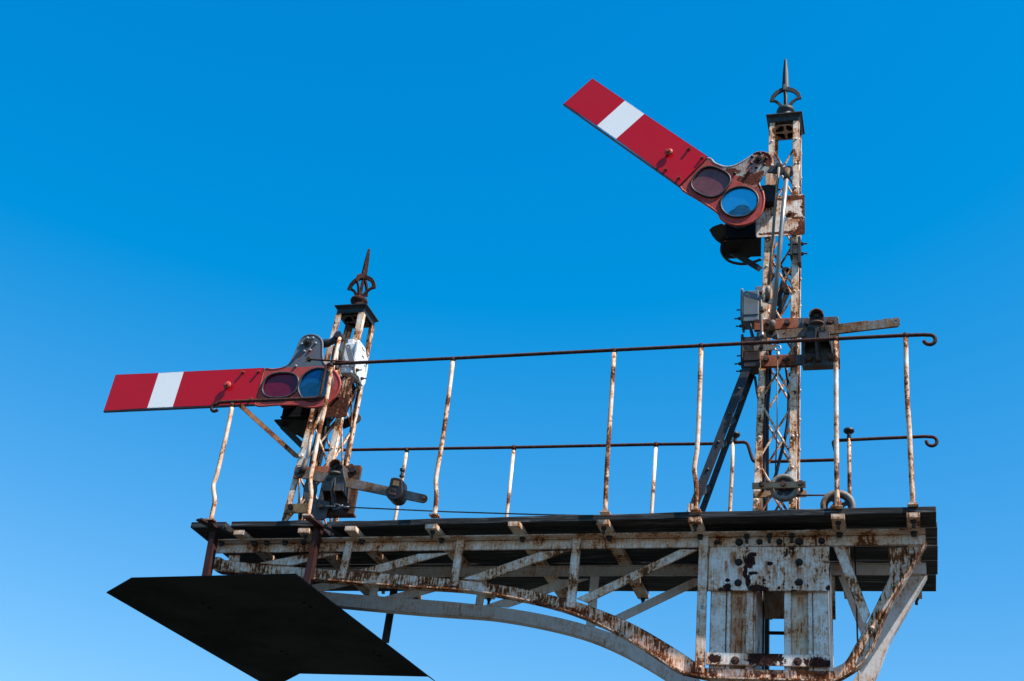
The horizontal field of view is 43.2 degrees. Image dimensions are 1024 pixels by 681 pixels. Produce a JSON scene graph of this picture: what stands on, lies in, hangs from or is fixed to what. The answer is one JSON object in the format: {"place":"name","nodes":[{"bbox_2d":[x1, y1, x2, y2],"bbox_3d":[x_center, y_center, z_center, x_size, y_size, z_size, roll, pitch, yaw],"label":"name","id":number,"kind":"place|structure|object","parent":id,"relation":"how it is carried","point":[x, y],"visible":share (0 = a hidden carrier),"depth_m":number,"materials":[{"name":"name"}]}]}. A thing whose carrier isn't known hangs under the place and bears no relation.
{"place":"outdoors","nodes":[
{"label":"outdoors","id":0,"kind":"place"},
{"bbox_2d":[0,0,1023,680],"label":"sky","id":1,"kind":"structure","parent":0,"point":[186,185],"materials":[{"name":"blue"}]},
{"label":"ground","id":2,"kind":"structure","parent":0,"visible":0},
{"bbox_2d":[213,512,926,680],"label":"signal gantry","id":3,"kind":"object","parent":2,"relation":"on","point":[790,573],"visible":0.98,"depth_m":6.28,"materials":[{"name":"metal"}]},
{"bbox_2d":[107,516,434,680],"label":"smoke shield","id":4,"kind":"object","parent":3,"relation":"hanging from","point":[272,627],"visible":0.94,"depth_m":7.00,"materials":[{"name":"black paint"}]},
{"bbox_2d":[191,506,937,591],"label":"walkway","id":5,"kind":"structure","parent":3,"relation":"on","point":[855,518],"depth_m":6.60,"materials":[{"name":"metal"}]},
{"bbox_2d":[282,248,378,533],"bbox_3d":[-0.949,0.261,7.555,0.422,1.958,0.262,-3,-31,16],"label":"signal post","id":6,"kind":"object","parent":5,"relation":"on","point":[357,314],"visible":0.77,"depth_m":7.57,"materials":[{"name":"metal"}]},
{"bbox_2d":[103,331,344,412],"bbox_3d":[-1.672,0.210,7.630,1.512,0.510,0.160,-3,-31,16],"label":"semaphore","id":7,"kind":"object","parent":6,"relation":"attached to","point":[296,376],"visible":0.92,"depth_m":7.54,"materials":[{"name":"red metal"}]},
{"bbox_2d":[299,337,341,472],"bbox_3d":[-1.083,0.356,7.314,0.097,0.864,0.038,5,-30,3],"label":"down rod","id":8,"kind":"object","parent":7,"relation":"attached to","point":[303,467],"visible":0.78,"depth_m":7.21,"materials":[{"name":"paint"}]},
{"bbox_2d":[274,383,355,447],"bbox_3d":[-1.144,0.411,7.558,0.435,0.509,0.222,-3,-31,16],"label":"signal lamp","id":9,"kind":"object","parent":6,"relation":"attached to","point":[291,423],"visible":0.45,"depth_m":7.50,"materials":[{"name":"black metal"}]},
{"bbox_2d":[298,346,334,519],"bbox_3d":[-1.108,0.514,7.435,0.045,1.104,0.022,-3,-31,16],"label":"cable","id":10,"kind":"object","parent":6,"relation":"attached to","point":[300,514],"visible":0.23,"depth_m":7.36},
{"bbox_2d":[311,418,327,515],"bbox_3d":[-1.101,0.719,7.368,0.052,0.635,0.024,-3,-31,16],"label":"cable","id":11,"kind":"object","parent":6,"relation":"attached to","point":[325,426],"visible":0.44,"depth_m":7.47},
{"bbox_2d":[318,376,352,417],"bbox_3d":[-1.015,0.321,7.413,0.176,0.263,0.018,-3,-31,16],"label":"backlight plate","id":12,"kind":"object","parent":6,"relation":"attached to","point":[337,406],"visible":0.68,"depth_m":7.39,"materials":[{"name":"brown metal"}]},
{"bbox_2d":[322,459,361,517],"bbox_3d":[-0.941,0.801,7.029,0.192,0.295,0.158,-3,-31,16],"label":"lever bracket","id":13,"kind":"object","parent":6,"relation":"attached to","point":[335,490],"visible":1,"depth_m":7.01,"materials":[{"name":"black metal"}]},
{"bbox_2d":[294,467,427,502],"bbox_3d":[-0.824,0.775,6.977,0.802,0.222,0.032,-3,-31,16],"label":"balance lever","id":14,"kind":"object","parent":13,"relation":"attached to","point":[355,484],"visible":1,"depth_m":6.97,"materials":[{"name":"paint"}]},
{"bbox_2d":[303,480,330,520],"bbox_3d":[-1.069,0.855,7.016,0.175,0.244,0.052,-3,-31,16],"label":"pull crank","id":15,"kind":"object","parent":14,"relation":"hanging from","point":[320,511],"visible":0.83,"depth_m":7.00,"materials":[{"name":"grey paint"}]},
{"bbox_2d":[323,504,574,515],"bbox_3d":[0.120,0.877,6.645,2.389,0.084,0.018,-2,-31,15],"label":"pull wire","id":16,"kind":"object","parent":15,"relation":"attached to","point":[342,506],"visible":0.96,"depth_m":6.79,"materials":[{"name":"metal"}]},
{"bbox_2d":[386,468,406,505],"bbox_3d":[-0.611,0.778,6.917,0.096,0.199,0.088,-3,-31,16],"label":"counterweight","id":17,"kind":"object","parent":14,"relation":"attached to","point":[396,488],"visible":1,"depth_m":6.87,"materials":[{"name":"paint"}]},
{"bbox_2d":[392,480,398,485],"bbox_3d":[-0.618,0.759,6.879,0.038,0.037,0.002,-3,-31,16],"label":"window","id":18,"kind":"structure","parent":17,"relation":"in","point":[396,483],"depth_m":6.88,"materials":[{"name":"beige glass"}]},
{"bbox_2d":[335,339,367,385],"bbox_3d":[-0.920,0.118,7.572,0.161,0.248,0.234,-16,-37,34],"label":"repeater box","id":19,"kind":"object","parent":6,"relation":"attached to","point":[353,351],"visible":0.91,"depth_m":7.53,"materials":[{"name":"paint"}]},
{"bbox_2d":[317,421,334,463],"bbox_3d":[-1.025,0.451,7.482,0.117,0.572,0.017,-3,-31,16],"label":"cable","id":20,"kind":"object","parent":19,"relation":"attached to","point":[324,443],"visible":0.3,"depth_m":7.40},
{"bbox_2d":[205,332,936,522],"bbox_3d":[0.184,0.517,6.738,3.919,0.973,0.298,-3,-31,16],"label":"handrail","id":21,"kind":"object","parent":5,"relation":"attached to","point":[435,514],"visible":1,"depth_m":6.63,"materials":[{"name":"metal"}]},
{"bbox_2d":[687,367,754,511],"bbox_3d":[1.080,0.541,6.683,0.344,0.981,0.169,-3,-31,16],"label":"post stay","id":22,"kind":"object","parent":5,"relation":"on","point":[738,398],"visible":0.75,"depth_m":6.69,"materials":[{"name":"paint"}]},
{"bbox_2d":[753,59,807,510],"bbox_3d":[1.501,-0.365,7.157,0.284,3.151,0.296,-3,-31,16],"label":"signal post","id":23,"kind":"object","parent":5,"relation":"on","point":[785,121],"visible":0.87,"depth_m":6.95,"materials":[{"name":"metal"}]},
{"bbox_2d":[563,78,793,226],"bbox_3d":[0.948,-1.106,7.585,1.384,1.188,0.174,-3,-31,16],"label":"semaphore","id":24,"kind":"object","parent":23,"relation":"attached to","point":[685,167],"visible":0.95,"depth_m":7.48,"materials":[{"name":"red metal"}]},
{"bbox_2d":[769,167,789,331],"bbox_3d":[1.446,-0.502,6.982,0.116,1.050,0.043,-3,-31,16],"label":"down rod","id":25,"kind":"object","parent":24,"relation":"attached to","point":[772,323],"visible":1,"depth_m":6.95,"materials":[{"name":"metal"}]},
{"bbox_2d":[709,205,761,271],"bbox_3d":[1.273,-0.612,7.310,0.280,0.419,0.323,-3,-31,16],"label":"signal lamp","id":26,"kind":"object","parent":23,"relation":"attached to","point":[742,244],"visible":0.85,"depth_m":7.29,"materials":[{"name":"black metal"}]},
{"bbox_2d":[734,286,771,332],"bbox_3d":[1.296,-0.189,7.004,0.161,0.242,0.229,12,-30,-10],"label":"repeater box","id":27,"kind":"object","parent":23,"relation":"attached to","point":[749,306],"visible":0.91,"depth_m":6.97,"materials":[{"name":"grey paint"}]},
{"bbox_2d":[749,321,753,336],"bbox_3d":[1.283,-0.056,6.915,0.036,0.115,0.018,-3,-31,16],"label":"cable","id":28,"kind":"object","parent":27,"relation":"hanging from","point":[751,329],"visible":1,"depth_m":6.91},
{"bbox_2d":[765,167,779,298],"bbox_3d":[1.425,-0.598,7.080,0.034,0.836,0.102,22,-33,-25],"label":"detector rod","id":29,"kind":"object","parent":27,"relation":"attached to","point":[767,291],"visible":1,"depth_m":7.05,"materials":[{"name":"white metal"}]},
{"bbox_2d":[735,332,774,374],"bbox_3d":[1.295,0.064,6.868,0.215,0.231,0.175,-3,-31,16],"label":"repeater box","id":30,"kind":"object","parent":23,"relation":"attached to","point":[749,356],"visible":0.79,"depth_m":6.82,"materials":[{"name":"paint"}]},
{"bbox_2d":[759,296,763,347],"bbox_3d":[1.320,-0.102,6.836,0.029,0.313,0.032,8,-30,-3],"label":"detector rod","id":31,"kind":"object","parent":30,"relation":"attached to","point":[761,332],"visible":0.91,"depth_m":6.83,"materials":[{"name":"metal"}]},
{"bbox_2d":[754,376,757,397],"bbox_3d":[1.289,0.276,6.771,0.049,0.201,0.014,-3,-31,16],"label":"cable","id":32,"kind":"object","parent":23,"relation":"attached to","point":[755,383],"visible":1,"depth_m":6.79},
{"bbox_2d":[762,351,768,509],"bbox_3d":[1.307,0.426,6.661,0.032,0.980,0.019,-3,-31,16],"label":"cable","id":33,"kind":"object","parent":23,"relation":"attached to","point":[764,430],"visible":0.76,"depth_m":6.62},
{"bbox_2d":[766,344,771,508],"bbox_3d":[1.323,0.428,6.679,0.036,0.982,0.017,-3,-31,16],"label":"cable","id":34,"kind":"object","parent":23,"relation":"attached to","point":[767,410],"visible":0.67,"depth_m":6.67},
{"bbox_2d":[768,368,789,490],"bbox_3d":[1.367,0.501,6.669,0.137,0.820,0.017,-3,-31,16],"label":"cable","id":35,"kind":"object","parent":23,"relation":"attached to","point":[786,426],"visible":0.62,"depth_m":6.68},
{"bbox_2d":[752,474,806,501],"bbox_3d":[1.311,0.723,6.343,0.260,0.137,0.094,-3,-31,16],"label":"pulley","id":36,"kind":"object","parent":23,"relation":"attached to","point":[783,487],"visible":1,"depth_m":6.33,"materials":[{"name":"paint"}]},
{"bbox_2d":[756,194,804,237],"bbox_3d":[1.497,-0.701,7.213,0.267,0.275,0.023,-3,-31,16],"label":"backlight plate","id":37,"kind":"object","parent":23,"relation":"attached to","point":[794,224],"visible":0.82,"depth_m":7.21,"materials":[{"name":"paint"}]},
{"bbox_2d":[801,308,839,370],"bbox_3d":[1.597,-0.011,6.701,0.192,0.295,0.158,-3,-31,16],"label":"lever bracket","id":38,"kind":"object","parent":23,"relation":"attached to","point":[817,355],"visible":0.91,"depth_m":6.68,"materials":[{"name":"black metal"}]},
{"bbox_2d":[765,318,899,339],"bbox_3d":[1.651,-0.068,6.674,0.678,0.093,0.044,-3,-31,16],"label":"balance lever","id":39,"kind":"object","parent":38,"relation":"attached to","point":[852,327],"visible":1,"depth_m":6.66,"materials":[{"name":"paint"}]},
{"bbox_2d":[774,333,781,470],"bbox_3d":[1.351,0.304,6.566,0.038,0.773,0.042,-3,-31,16],"label":"pull wire","id":40,"kind":"object","parent":39,"relation":"hanging from","point":[777,350],"visible":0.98,"depth_m":6.59,"materials":[{"name":"metal"}]},
{"bbox_2d":[820,490,855,508],"bbox_3d":[1.571,0.809,6.227,0.166,0.183,0.077,-3,-31,16],"label":"pulley","id":41,"kind":"object","parent":5,"relation":"on","point":[845,496],"visible":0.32,"depth_m":6.25,"materials":[{"name":"paint"}]},
{"bbox_2d":[797,494,824,495],"bbox_3d":[1.455,0.753,6.291,0.137,0.017,0.009,1,-30,9],"label":"pull wire","id":42,"kind":"object","parent":41,"relation":"attached to","point":[810,494],"visible":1,"depth_m":6.29,"materials":[{"name":"grey metal"}]},
{"bbox_2d":[854,546,859,680],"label":"pull wire","id":43,"kind":"object","parent":5,"relation":"hanging from","point":[856,606],"depth_m":6.10,"materials":[{"name":"metal"}]},
{"bbox_2d":[324,427,938,593],"bbox_3d":[0.515,0.997,7.496,3.775,1.001,0.064,-3,-31,16],"label":"handrail","id":44,"kind":"object","parent":3,"relation":"on","point":[848,431],"visible":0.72,"depth_m":7.56,"materials":[{"name":"metal"}]},
{"bbox_2d":[762,591,764,669],"bbox_3d":[1.054,2.831,5.487,0.016,3.850,0.030,-3,-31,16],"label":"conduit","id":45,"kind":"object","parent":3,"relation":"attached to","point":[763,638],"depth_m":6.29,"materials":[{"name":"metal"}]},
{"bbox_2d":[765,619,783,669],"bbox_3d":[1.250,2.886,5.614,0.324,3.980,0.040,-3,-31,16],"label":"ladder","id":46,"kind":"object","parent":3,"relation":"attached to","point":[768,632],"visible":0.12,"depth_m":6.45,"materials":[{"name":"metal"}]}
]}

